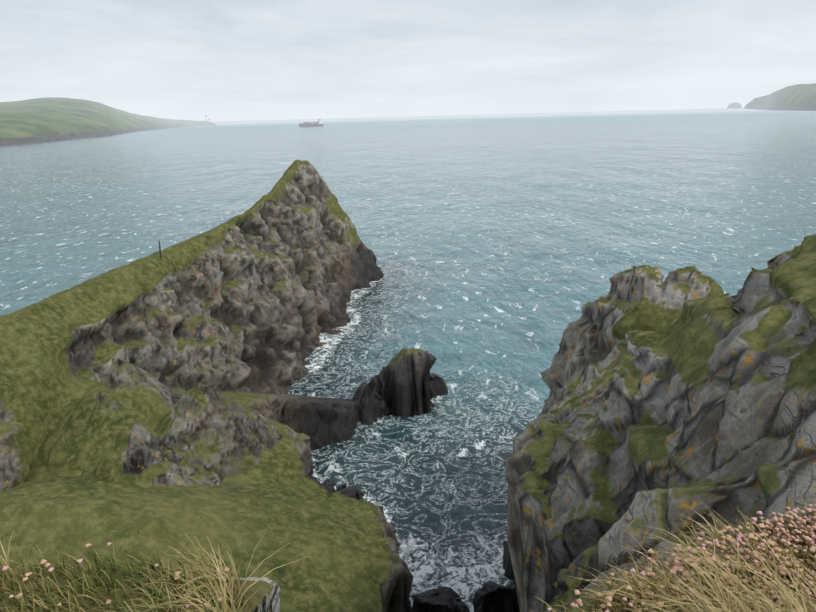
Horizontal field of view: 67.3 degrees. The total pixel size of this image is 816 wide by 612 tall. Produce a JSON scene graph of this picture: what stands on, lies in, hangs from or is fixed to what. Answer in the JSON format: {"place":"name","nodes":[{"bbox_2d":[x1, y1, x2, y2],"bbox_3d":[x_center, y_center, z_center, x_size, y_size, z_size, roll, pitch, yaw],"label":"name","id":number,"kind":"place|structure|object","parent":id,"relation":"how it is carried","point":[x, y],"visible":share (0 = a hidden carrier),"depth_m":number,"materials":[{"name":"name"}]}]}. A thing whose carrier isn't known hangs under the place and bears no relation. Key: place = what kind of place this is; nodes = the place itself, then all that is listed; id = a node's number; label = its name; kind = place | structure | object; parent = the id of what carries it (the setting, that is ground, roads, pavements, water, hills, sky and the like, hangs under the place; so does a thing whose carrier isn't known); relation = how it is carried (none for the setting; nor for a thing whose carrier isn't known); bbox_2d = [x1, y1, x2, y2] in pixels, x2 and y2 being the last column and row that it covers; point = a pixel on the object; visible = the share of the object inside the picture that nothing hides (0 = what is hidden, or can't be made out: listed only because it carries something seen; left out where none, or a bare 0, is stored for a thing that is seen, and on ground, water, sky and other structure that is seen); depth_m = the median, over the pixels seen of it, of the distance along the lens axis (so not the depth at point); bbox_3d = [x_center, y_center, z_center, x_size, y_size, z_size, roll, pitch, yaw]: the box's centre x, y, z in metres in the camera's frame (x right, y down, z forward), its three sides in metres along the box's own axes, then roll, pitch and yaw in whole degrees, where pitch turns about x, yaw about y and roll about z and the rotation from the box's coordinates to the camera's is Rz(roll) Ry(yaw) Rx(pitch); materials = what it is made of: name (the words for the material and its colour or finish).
{"place":"outdoors","nodes":[
{"label":"outdoors","id":0,"kind":"place"},
{"bbox_2d":[0,97,216,145],"bbox_3d":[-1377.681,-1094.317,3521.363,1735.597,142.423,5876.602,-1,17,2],"label":"headland","id":1,"kind":"structure","parent":0,"point":[38,120],"depth_m":1627.48,"materials":[{"name":"green plant"}]},
{"bbox_2d":[0,160,815,611],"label":"cliff terrain","id":2,"kind":"structure","parent":0,"point":[148,404],"depth_m":27.81,"materials":[{"name":"green stone"}]},
{"bbox_2d":[0,447,815,611],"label":"cliff top grass","id":3,"kind":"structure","parent":2,"relation":"on","point":[210,594],"depth_m":2.27,"materials":[{"name":"beige plant"}]},
{"bbox_2d":[2,504,815,611],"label":"sea thrift","id":4,"kind":"object","parent":2,"relation":"on","point":[783,523],"visible":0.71,"depth_m":2.34,"materials":[{"name":"pink plant"}]},
{"bbox_2d":[0,108,815,611],"bbox_3d":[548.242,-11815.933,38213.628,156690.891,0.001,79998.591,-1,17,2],"label":"sea","id":5,"kind":"structure","parent":0,"point":[504,248],"depth_m":173.30,"materials":[{"name":"liquid"}]},
{"bbox_2d":[299,119,322,126],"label":"cargo ship","id":6,"kind":"object","parent":5,"relation":"on","point":[319,123],"visible":0.98,"depth_m":2354.87,"materials":[{"name":"grey metal"}]},
{"bbox_2d":[323,121,473,126],"bbox_3d":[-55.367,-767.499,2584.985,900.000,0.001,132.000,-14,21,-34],"label":"ship wake","id":7,"kind":"object","parent":5,"relation":"on","point":[413,123],"visible":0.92,"depth_m":2684.73,"materials":[{"name":"white liquid"}]},
{"bbox_2d":[726,103,741,108],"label":"sea stack","id":8,"kind":"object","parent":5,"relation":"in","point":[734,105],"visible":0.88,"depth_m":28278.37,"materials":[{"name":"grey"}]},
{"bbox_2d":[0,0,815,121],"label":"sky","id":9,"kind":"structure","parent":0,"point":[220,60],"materials":[{"name":"white"}]},
{"bbox_2d":[744,83,815,110],"bbox_3d":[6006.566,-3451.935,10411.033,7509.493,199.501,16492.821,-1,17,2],"label":"island","id":10,"kind":"structure","parent":0,"point":[800,97],"depth_m":4671.84,"materials":[{"name":"green plant"}]}
]}

